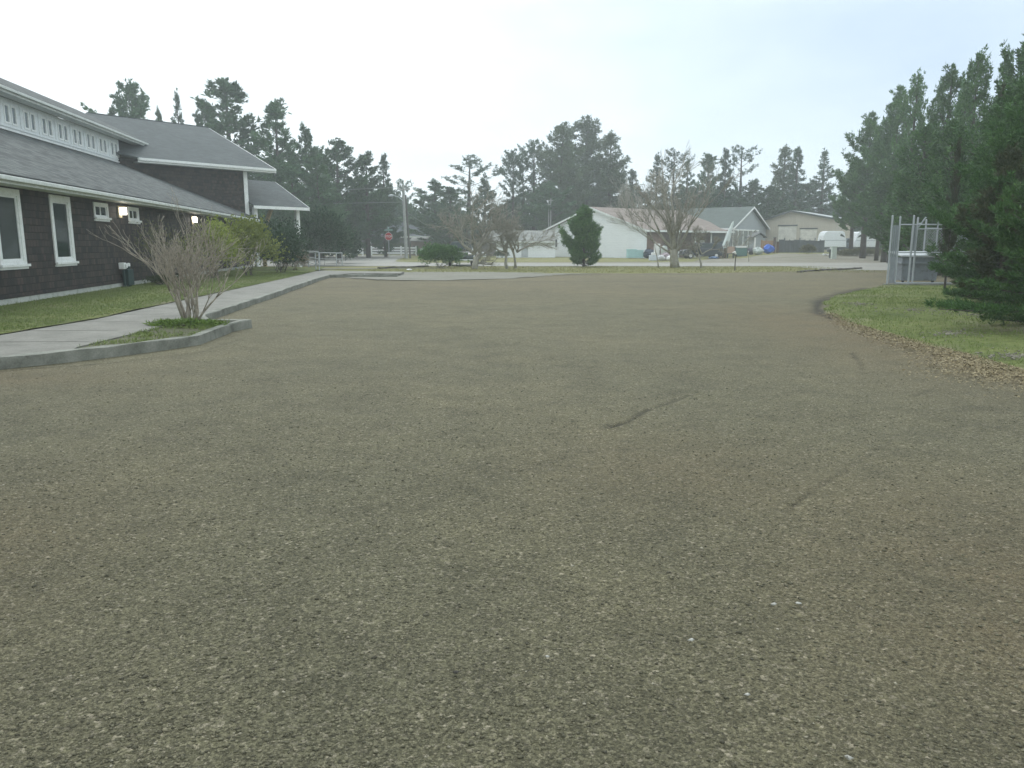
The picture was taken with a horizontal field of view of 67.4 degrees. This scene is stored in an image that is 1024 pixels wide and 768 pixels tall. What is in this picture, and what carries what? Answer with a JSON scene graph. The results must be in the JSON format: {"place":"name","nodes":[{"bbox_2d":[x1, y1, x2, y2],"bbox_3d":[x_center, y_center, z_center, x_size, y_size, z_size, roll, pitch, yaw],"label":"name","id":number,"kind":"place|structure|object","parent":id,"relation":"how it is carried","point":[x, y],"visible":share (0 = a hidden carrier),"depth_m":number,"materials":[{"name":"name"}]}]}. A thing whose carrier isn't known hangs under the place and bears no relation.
{"place":"outdoors","nodes":[
{"label":"outdoors","id":0,"kind":"place"},
{"bbox_2d":[0,267,323,333],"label":"lawn","id":1,"kind":"structure","parent":0,"point":[267,269],"depth_m":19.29,"materials":[{"name":"green plant"}]},
{"bbox_2d":[118,263,134,286],"bbox_3d":[-13.412,-3.814,26.776,0.250,0.840,0.830,-1,10,-8],"label":"utility meter","id":2,"kind":"object","parent":1,"relation":"on","point":[128,275],"visible":0.96,"depth_m":26.69,"materials":[{"name":"grey metal"}]},
{"bbox_2d":[128,214,187,283],"bbox_3d":[-12.933,-4.931,28.222,2.354,2.597,2.091,-5,12,-27],"label":"shrub","id":3,"kind":"object","parent":1,"relation":"on","point":[166,243],"visible":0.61,"depth_m":28.14,"materials":[{"name":"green plant"}]},
{"bbox_2d":[169,217,219,278],"bbox_3d":[-12.740,-5.410,30.994,2.007,2.543,1.971,0,10,0],"label":"shrub","id":4,"kind":"object","parent":1,"relation":"on","point":[185,244],"visible":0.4,"depth_m":30.85,"materials":[{"name":"green plant"}]},
{"bbox_2d":[177,214,253,277],"bbox_3d":[-12.867,-5.946,33.226,3.236,2.804,3.423,0,10,0],"label":"shrub","id":5,"kind":"object","parent":1,"relation":"on","point":[215,223],"visible":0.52,"depth_m":33.08,"materials":[{"name":"green plant"}]},
{"bbox_2d":[211,213,292,275],"bbox_3d":[-12.654,-6.566,36.195,3.566,2.956,3.451,4,11,19],"label":"shrub","id":6,"kind":"object","parent":1,"relation":"on","point":[249,227],"visible":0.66,"depth_m":35.60,"materials":[{"name":"green plant"}]},
{"bbox_2d":[256,225,308,272],"bbox_3d":[-11.902,-6.917,39.448,2.844,2.482,3.298,0,10,0],"label":"shrub","id":7,"kind":"object","parent":1,"relation":"on","point":[292,241],"visible":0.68,"depth_m":39.23,"materials":[{"name":"green plant"}]},
{"bbox_2d":[253,216,313,269],"bbox_3d":[-13.614,-8.215,44.720,4.066,3.145,3.943,-5,12,-28],"label":"shrub","id":8,"kind":"object","parent":1,"relation":"on","point":[274,222],"visible":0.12,"depth_m":44.40,"materials":[{"name":"green plant"}]},
{"bbox_2d":[0,270,403,355],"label":"sidewalk","id":9,"kind":"structure","parent":0,"point":[108,328],"depth_m":14.16,"materials":[{"name":"concrete"}]},
{"bbox_2d":[309,137,390,257],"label":"pine tree","id":10,"kind":"object","parent":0,"point":[338,152],"visible":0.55,"depth_m":86.41,"materials":[{"name":"green plant"}]},
{"bbox_2d":[0,271,1023,767],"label":"gravel lot","id":11,"kind":"structure","parent":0,"point":[396,329],"depth_m":4.35,"materials":[{"name":"grey gravel"}]},
{"bbox_2d":[345,273,586,279],"bbox_3d":[-2.482,-5.567,39.328,8.633,0.001,12.070,8,13,37],"label":"gravel pad","id":12,"kind":"object","parent":11,"relation":"on","point":[458,276],"visible":0.85,"depth_m":37.86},
{"bbox_2d":[888,251,938,281],"bbox_3d":[16.815,-4.902,32.110,1.680,1.268,1.350,1,10,3],"label":"dumpster","id":13,"kind":"object","parent":11,"relation":"on","point":[922,272],"visible":0.64,"depth_m":31.62,"materials":[{"name":"metal"}]},
{"bbox_2d":[819,312,1023,397],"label":"leaf litter","id":14,"kind":"object","parent":11,"relation":"on","point":[1012,368],"visible":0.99,"depth_m":10.68,"materials":[{"name":"brown plant"}]},
{"bbox_2d":[882,215,974,284],"bbox_3d":[16.664,-5.544,31.862,3.657,2.740,3.558,0,10,1],"label":"dumpster enclosure","id":15,"kind":"object","parent":11,"relation":"on","point":[894,258],"visible":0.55,"depth_m":30.40,"materials":[{"name":"metal"}]},
{"bbox_2d":[922,162,1023,324],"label":"pine tree","id":16,"kind":"object","parent":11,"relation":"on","point":[995,292],"visible":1,"depth_m":13.66,"materials":[{"name":"green plant"}]},
{"bbox_2d":[0,0,1023,221],"label":"sky","id":17,"kind":"structure","parent":0,"point":[427,85],"materials":[{"name":"white"}]},
{"bbox_2d":[253,255,889,269],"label":"road","id":18,"kind":"structure","parent":0,"point":[373,260],"depth_m":61.31,"materials":[{"name":"grey asphalt"}]},
{"bbox_2d":[238,97,332,225],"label":"pine tree","id":19,"kind":"object","parent":18,"relation":"on","point":[278,162],"visible":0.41,"depth_m":79.91,"materials":[{"name":"green plant"}]},
{"bbox_2d":[259,164,336,227],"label":"pine tree","id":20,"kind":"object","parent":18,"relation":"on","point":[291,172],"visible":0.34,"depth_m":75.33,"materials":[{"name":"green plant"}]},
{"bbox_2d":[290,121,329,257],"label":"pine tree","id":21,"kind":"object","parent":18,"relation":"on","point":[306,138],"visible":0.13,"depth_m":84.63,"materials":[{"name":"green plant"}]},
{"bbox_2d":[293,205,354,264],"bbox_3d":[-14.829,-11.442,58.917,5.571,4.597,4.487,0,10,0],"label":"shrub","id":22,"kind":"object","parent":18,"relation":"on","point":[323,227],"visible":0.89,"depth_m":58.05,"materials":[{"name":"green plant"}]},
{"bbox_2d":[297,153,351,259],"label":"pine tree","id":23,"kind":"object","parent":18,"relation":"on","point":[314,166],"visible":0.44,"depth_m":76.91,"materials":[{"name":"green plant"}]},
{"bbox_2d":[317,223,363,262],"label":"shrub","id":24,"kind":"object","parent":18,"relation":"on","point":[353,252],"visible":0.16,"depth_m":64.88,"materials":[{"name":"green plant"}]},
{"bbox_2d":[337,150,401,257],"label":"pine tree","id":25,"kind":"object","parent":18,"relation":"on","point":[368,209],"visible":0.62,"depth_m":88.75,"materials":[{"name":"green plant"}]},
{"bbox_2d":[364,153,403,256],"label":"spruce tree","id":26,"kind":"object","parent":18,"relation":"on","point":[384,163],"visible":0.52,"depth_m":95.03,"materials":[{"name":"green plant"}]},
{"bbox_2d":[850,153,916,262],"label":"pine tree","id":27,"kind":"object","parent":18,"relation":"on","point":[876,196],"visible":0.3,"depth_m":64.64,"materials":[{"name":"green plant"}]},
{"bbox_2d":[866,183,929,256],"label":"pine tree","id":28,"kind":"object","parent":18,"relation":"on","point":[883,233],"visible":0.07,"depth_m":54.24,"materials":[{"name":"green plant"}]},
{"bbox_2d":[879,67,928,239],"bbox_3d":[29.957,-16.368,58.289,3.751,14.617,3.932,1,10,8],"label":"pine tree","id":29,"kind":"object","parent":18,"relation":"on","point":[917,92],"visible":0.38,"depth_m":57.39,"materials":[{"name":"green plant"}]},
{"bbox_2d":[912,80,951,238],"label":"pine tree","id":30,"kind":"object","parent":18,"relation":"on","point":[938,97],"visible":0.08,"depth_m":55.26,"materials":[{"name":"green plant"}]},
{"bbox_2d":[892,63,979,237],"bbox_3d":[28.144,-14.110,49.892,5.430,13.173,5.840,1,10,7],"label":"pine tree","id":31,"kind":"object","parent":18,"relation":"on","point":[949,81],"visible":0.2,"depth_m":49.30,"materials":[{"name":"green plant"}]},
{"bbox_2d":[939,79,976,208],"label":"pine tree","id":32,"kind":"object","parent":18,"relation":"on","point":[958,107],"visible":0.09,"depth_m":47.56,"materials":[{"name":"green plant"}]},
{"bbox_2d":[253,250,909,274],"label":"ground","id":33,"kind":"structure","parent":0,"point":[413,258],"depth_m":56.56,"materials":[{"name":"grey concrete"}]},
{"bbox_2d":[80,78,159,120],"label":"pine tree","id":34,"kind":"object","parent":33,"relation":"on","point":[137,104],"visible":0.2,"depth_m":79.00,"materials":[{"name":"green plant"}]},
{"bbox_2d":[0,319,251,369],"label":"planter kerb","id":35,"kind":"structure","parent":33,"relation":"on","point":[67,355],"depth_m":11.15,"materials":[{"name":"concrete"}]},
{"bbox_2d":[77,318,229,347],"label":"planter grass","id":36,"kind":"structure","parent":35,"relation":"in","point":[137,334],"depth_m":12.52,"materials":[{"name":"green plant"}]},
{"bbox_2d":[86,188,264,319],"bbox_3d":[-6.062,-2.374,14.376,2.491,2.517,2.340,0,10,0],"label":"bare shrub","id":37,"kind":"object","parent":36,"relation":"on","point":[170,266],"visible":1,"depth_m":14.48,"materials":[{"name":"brown plant"}]},
{"bbox_2d":[144,316,230,327],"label":"weeds","id":38,"kind":"object","parent":36,"relation":"on","point":[161,322],"visible":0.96,"depth_m":13.92,"materials":[{"name":"green plant"}]},
{"bbox_2d":[0,78,309,305],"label":"community building","id":39,"kind":"structure","parent":33,"relation":"on","point":[70,177],"depth_m":30.59,"materials":[{"name":"brown wood"}]},
{"bbox_2d":[0,187,30,269],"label":"window","id":40,"kind":"structure","parent":39,"relation":"in","point":[13,256],"depth_m":19.27,"materials":[{"name":"white glass"}]},
{"bbox_2d":[48,194,78,266],"bbox_3d":[-12.951,-4.409,22.149,0.160,1.990,1.460,-1,10,-8],"label":"window","id":41,"kind":"structure","parent":39,"relation":"in","point":[60,207],"depth_m":22.19,"materials":[{"name":"white glass"}]},
{"bbox_2d":[93,202,111,221],"bbox_3d":[-13.400,-5.610,25.059,0.160,0.590,1.320,-1,10,-8],"label":"window","id":42,"kind":"structure","parent":39,"relation":"in","point":[101,213],"depth_m":25.04,"materials":[{"name":"white glass"}]},
{"bbox_2d":[174,98,225,136],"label":"pine tree","id":43,"kind":"object","parent":33,"relation":"on","point":[205,117],"visible":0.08,"depth_m":85.27,"materials":[{"name":"green plant"}]},
{"bbox_2d":[190,77,309,220],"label":"pine tree","id":44,"kind":"object","parent":33,"relation":"on","point":[226,92],"visible":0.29,"depth_m":81.19,"materials":[{"name":"green plant"}]},
{"bbox_2d":[198,274,397,319],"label":"sidewalk kerb","id":45,"kind":"structure","parent":33,"relation":"on","point":[218,312],"depth_m":22.89,"materials":[{"name":"concrete"}]},
{"bbox_2d":[388,184,410,257],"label":"utility pole","id":46,"kind":"object","parent":33,"relation":"on","point":[405,217],"visible":1,"depth_m":86.07,"materials":[{"name":"wood"}]},
{"bbox_2d":[396,178,477,245],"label":"pine tree","id":47,"kind":"object","parent":33,"relation":"on","point":[431,199],"visible":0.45,"depth_m":108.27,"materials":[{"name":"green plant"}]},
{"bbox_2d":[413,241,469,267],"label":"juniper","id":48,"kind":"object","parent":33,"relation":"on","point":[439,252],"visible":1,"depth_m":52.79,"materials":[{"name":"green plant"}]},
{"bbox_2d":[408,186,480,246],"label":"pine tree","id":49,"kind":"object","parent":33,"relation":"on","point":[448,193],"visible":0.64,"depth_m":102.50,"materials":[{"name":"green plant"}]},
{"bbox_2d":[426,179,522,268],"bbox_3d":[-2.386,-10.357,50.103,6.386,5.922,4.770,0,10,0],"label":"fruit tree","id":50,"kind":"object","parent":33,"relation":"on","point":[478,256],"visible":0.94,"depth_m":49.95,"materials":[{"name":"brown plant"}]},
{"bbox_2d":[441,155,509,242],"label":"conifer tree","id":51,"kind":"object","parent":33,"relation":"on","point":[466,193],"visible":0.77,"depth_m":105.77,"materials":[{"name":"green plant"}]},
{"bbox_2d":[473,177,500,241],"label":"pine tree","id":52,"kind":"object","parent":33,"relation":"on","point":[485,184],"visible":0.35,"depth_m":110.60,"materials":[{"name":"green plant"}]},
{"bbox_2d":[469,214,530,268],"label":"fruit tree","id":53,"kind":"object","parent":33,"relation":"on","point":[505,250],"visible":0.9,"depth_m":50.30,"materials":[{"name":"brown plant"}]},
{"bbox_2d":[496,148,525,222],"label":"conifer tree","id":54,"kind":"object","parent":33,"relation":"on","point":[513,157],"visible":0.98,"depth_m":111.79,"materials":[{"name":"green plant"}]},
{"bbox_2d":[487,199,535,230],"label":"pine tree","id":55,"kind":"object","parent":33,"relation":"on","point":[515,213],"visible":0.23,"depth_m":114.69,"materials":[{"name":"green plant"}]},
{"bbox_2d":[485,211,558,268],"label":"fruit tree","id":56,"kind":"object","parent":33,"relation":"on","point":[515,242],"visible":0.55,"depth_m":51.34,"materials":[{"name":"brown plant"}]},
{"bbox_2d":[489,230,554,257],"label":"house wing","id":57,"kind":"structure","parent":33,"relation":"on","point":[536,252],"depth_m":93.50,"materials":[{"name":"white paint"}]},
{"bbox_2d":[514,138,552,229],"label":"conifer tree","id":58,"kind":"object","parent":33,"relation":"on","point":[532,178],"visible":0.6,"depth_m":113.34,"materials":[{"name":"green plant"}]},
{"bbox_2d":[504,181,580,230],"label":"pine tree","id":59,"kind":"object","parent":33,"relation":"on","point":[547,189],"visible":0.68,"depth_m":107.66,"materials":[{"name":"green plant"}]},
{"bbox_2d":[521,121,602,227],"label":"conifer tree","id":60,"kind":"object","parent":33,"relation":"on","point":[560,169],"visible":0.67,"depth_m":110.89,"materials":[{"name":"green plant"}]},
{"bbox_2d":[558,204,603,266],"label":"spruce tree","id":61,"kind":"object","parent":33,"relation":"on","point":[582,245],"visible":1,"depth_m":54.48,"materials":[{"name":"green plant"}]},
{"bbox_2d":[553,114,642,220],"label":"conifer tree","id":62,"kind":"object","parent":33,"relation":"on","point":[588,135],"visible":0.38,"depth_m":115.53,"materials":[{"name":"green plant"}]},
{"bbox_2d":[314,184,908,253],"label":"woodland undergrowth","id":63,"kind":"object","parent":33,"relation":"on","point":[398,215],"visible":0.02,"depth_m":126.42,"materials":[{"name":"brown plant"}]},
{"bbox_2d":[589,128,642,208],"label":"conifer tree","id":64,"kind":"object","parent":33,"relation":"on","point":[606,166],"visible":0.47,"depth_m":113.03,"materials":[{"name":"green plant"}]},
{"bbox_2d":[367,265,884,272],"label":"verge grass","id":65,"kind":"structure","parent":33,"relation":"on","point":[625,267],"depth_m":49.01,"materials":[{"name":"green plant"}]},
{"bbox_2d":[605,168,667,208],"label":"alder tree","id":66,"kind":"object","parent":33,"relation":"on","point":[627,192],"visible":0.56,"depth_m":101.42,"materials":[{"name":"green plant"}]},
{"bbox_2d":[544,207,734,257],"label":"house","id":67,"kind":"structure","parent":33,"relation":"on","point":[618,240],"depth_m":93.10,"materials":[{"name":"white paint"}]},
{"bbox_2d":[640,152,670,209],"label":"spruce tree","id":68,"kind":"object","parent":33,"relation":"on","point":[657,158],"visible":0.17,"depth_m":114.03,"materials":[{"name":"green plant"}]},
{"bbox_2d":[607,139,741,267],"bbox_3d":[10.972,-12.322,52.469,8.516,8.824,6.061,0,10,0],"label":"maple tree","id":69,"kind":"object","parent":33,"relation":"on","point":[672,228],"visible":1,"depth_m":52.36,"materials":[{"name":"brown plant"}]},
{"bbox_2d":[657,147,695,209],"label":"conifer tree","id":70,"kind":"object","parent":33,"relation":"on","point":[674,159],"visible":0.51,"depth_m":115.28,"materials":[{"name":"green plant"}]},
{"bbox_2d":[676,158,701,208],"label":"spruce tree","id":71,"kind":"object","parent":33,"relation":"on","point":[691,183],"visible":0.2,"depth_m":112.16,"materials":[{"name":"green plant"}]},
{"bbox_2d":[678,243,723,258],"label":"suv","id":72,"kind":"object","parent":33,"relation":"on","point":[704,247],"visible":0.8,"depth_m":85.37,"materials":[{"name":"blue paint"}]},
{"bbox_2d":[676,153,727,207],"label":"pine tree","id":73,"kind":"object","parent":33,"relation":"on","point":[708,159],"visible":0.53,"depth_m":115.49,"materials":[{"name":"green plant"}]},
{"bbox_2d":[682,225,729,267],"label":"fruit tree","id":74,"kind":"object","parent":33,"relation":"on","point":[698,238],"visible":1,"depth_m":53.16,"materials":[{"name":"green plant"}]},
{"bbox_2d":[679,206,769,253],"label":"house","id":75,"kind":"structure","parent":33,"relation":"on","point":[746,220],"depth_m":102.17,"materials":[{"name":"grey"}]},
{"bbox_2d":[708,147,743,206],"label":"spruce tree","id":76,"kind":"object","parent":33,"relation":"on","point":[725,172],"visible":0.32,"depth_m":114.03,"materials":[{"name":"green plant"}]},
{"bbox_2d":[716,144,761,206],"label":"conifer tree","id":77,"kind":"object","parent":33,"relation":"on","point":[734,159],"visible":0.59,"depth_m":117.52,"materials":[{"name":"green plant"}]},
{"bbox_2d":[733,179,769,209],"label":"pine tree","id":78,"kind":"object","parent":33,"relation":"on","point":[749,195],"visible":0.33,"depth_m":116.08,"materials":[{"name":"green plant"}]},
{"bbox_2d":[732,186,811,219],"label":"pine tree","id":79,"kind":"object","parent":33,"relation":"on","point":[765,199],"visible":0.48,"depth_m":109.51,"materials":[{"name":"green plant"}]},
{"bbox_2d":[764,144,810,215],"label":"conifer tree","id":80,"kind":"object","parent":33,"relation":"on","point":[779,180],"visible":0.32,"depth_m":117.24,"materials":[{"name":"green plant"}]},
{"bbox_2d":[777,146,815,211],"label":"spruce tree","id":81,"kind":"object","parent":33,"relation":"on","point":[797,152],"visible":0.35,"depth_m":115.91,"materials":[{"name":"green plant"}]},
{"bbox_2d":[779,238,824,252],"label":"privacy fence","id":82,"kind":"object","parent":33,"relation":"on","point":[789,246],"visible":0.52,"depth_m":91.50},
{"bbox_2d":[764,210,849,251],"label":"garage","id":83,"kind":"structure","parent":33,"relation":"on","point":[793,225],"depth_m":105.83,"materials":[{"name":"beige paint"}]},
{"bbox_2d":[778,226,796,240],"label":"roll up door","id":84,"kind":"structure","parent":83,"relation":"in","point":[787,232],"depth_m":106.76,"materials":[{"name":"white metal"}]},
{"bbox_2d":[780,181,857,226],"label":"pine tree","id":85,"kind":"object","parent":33,"relation":"on","point":[805,187],"visible":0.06,"depth_m":121.28,"materials":[{"name":"green plant"}]},
{"bbox_2d":[801,148,837,215],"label":"spruce tree","id":86,"kind":"object","parent":33,"relation":"on","point":[821,200],"visible":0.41,"depth_m":118.06,"materials":[{"name":"green plant"}]},
{"bbox_2d":[818,231,848,250],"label":"travel trailer","id":87,"kind":"object","parent":33,"relation":"on","point":[834,238],"visible":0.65,"depth_m":97.32,"materials":[{"name":"white metal"}]},
{"bbox_2d":[873,120,947,256],"bbox_3d":[23.023,-10.418,43.118,4.891,8.337,5.261,7,13,35],"label":"pine tree","id":88,"kind":"object","parent":33,"relation":"on","point":[928,131],"visible":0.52,"depth_m":42.56,"materials":[{"name":"green plant"}]},
{"bbox_2d":[899,186,974,274],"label":"pine tree","id":89,"kind":"object","parent":33,"relation":"on","point":[907,243],"visible":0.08,"depth_m":39.01,"materials":[{"name":"green plant"}]},
{"bbox_2d":[903,113,979,276],"bbox_3d":[21.527,-9.147,37.689,5.110,7.791,3.982,-9,14,-41],"label":"pine tree","id":90,"kind":"object","parent":33,"relation":"on","point":[943,166],"visible":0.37,"depth_m":36.86,"materials":[{"name":"green plant"}]},
{"bbox_2d":[938,137,962,287],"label":"pine tree","id":91,"kind":"object","parent":33,"relation":"on","point":[954,183],"visible":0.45,"depth_m":25.30,"materials":[{"name":"green plant"}]},
{"bbox_2d":[936,43,996,267],"bbox_3d":[26.254,-12.989,44.979,3.883,12.744,4.983,-1,10,-4],"label":"pine tree","id":92,"kind":"object","parent":33,"relation":"on","point":[978,79],"visible":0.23,"depth_m":43.36,"materials":[{"name":"green plant"}]},
{"bbox_2d":[924,99,1016,266],"bbox_3d":[18.170,-7.273,29.420,3.932,7.066,3.751,-8,13,-37],"label":"pine tree","id":93,"kind":"object","parent":33,"relation":"on","point":[966,188],"visible":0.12,"depth_m":29.20,"materials":[{"name":"green plant"}]},
{"bbox_2d":[921,75,1023,282],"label":"pine tree","id":94,"kind":"object","parent":33,"relation":"on","point":[1018,93],"visible":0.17,"depth_m":23.24,"materials":[{"name":"green plant"}]},
{"bbox_2d":[935,34,1023,214],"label":"pine tree","id":95,"kind":"object","parent":33,"relation":"on","point":[1019,62],"visible":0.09,"depth_m":34.22,"materials":[{"name":"green plant"}]},
{"bbox_2d":[687,253,887,262],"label":"road","id":96,"kind":"structure","parent":0,"point":[796,258],"depth_m":76.46,"materials":[{"name":"grey asphalt"}]},
{"bbox_2d":[828,158,867,254],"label":"pine tree","id":97,"kind":"object","parent":96,"relation":"on","point":[844,219],"visible":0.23,"depth_m":82.29,"materials":[{"name":"green plant"}]},
{"bbox_2d":[831,110,892,257],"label":"pine tree","id":98,"kind":"object","parent":96,"relation":"on","point":[853,177],"visible":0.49,"depth_m":75.33,"materials":[{"name":"green plant"}]},
{"bbox_2d":[857,84,917,261],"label":"pine tree","id":99,"kind":"object","parent":96,"relation":"on","point":[894,116],"visible":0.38,"depth_m":66.92,"materials":[{"name":"green plant"}]},
{"bbox_2d":[822,284,1023,370],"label":"lawn island","id":100,"kind":"structure","parent":0,"point":[1011,342],"depth_m":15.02,"materials":[{"name":"green plant"}]},
{"bbox_2d":[834,301,1023,361],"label":"lawn stones","id":101,"kind":"object","parent":100,"relation":"on","point":[1013,356],"visible":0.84,"depth_m":13.32,"materials":[{"name":"stone"}]},
{"bbox_2d":[923,95,1023,302],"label":"pine tree","id":102,"kind":"object","parent":100,"relation":"on","point":[952,268],"visible":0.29,"depth_m":19.00,"materials":[{"name":"green plant"}]},
{"bbox_2d":[950,141,1023,303],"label":"pine tree","id":103,"kind":"object","parent":100,"relation":"on","point":[1009,158],"visible":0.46,"depth_m":17.61,"materials":[{"name":"green plant"}]},
{"bbox_2d":[943,45,1023,174],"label":"pine tree","id":104,"kind":"object","parent":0,"point":[1012,85],"visible":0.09,"depth_m":31.23,"materials":[{"name":"green plant"}]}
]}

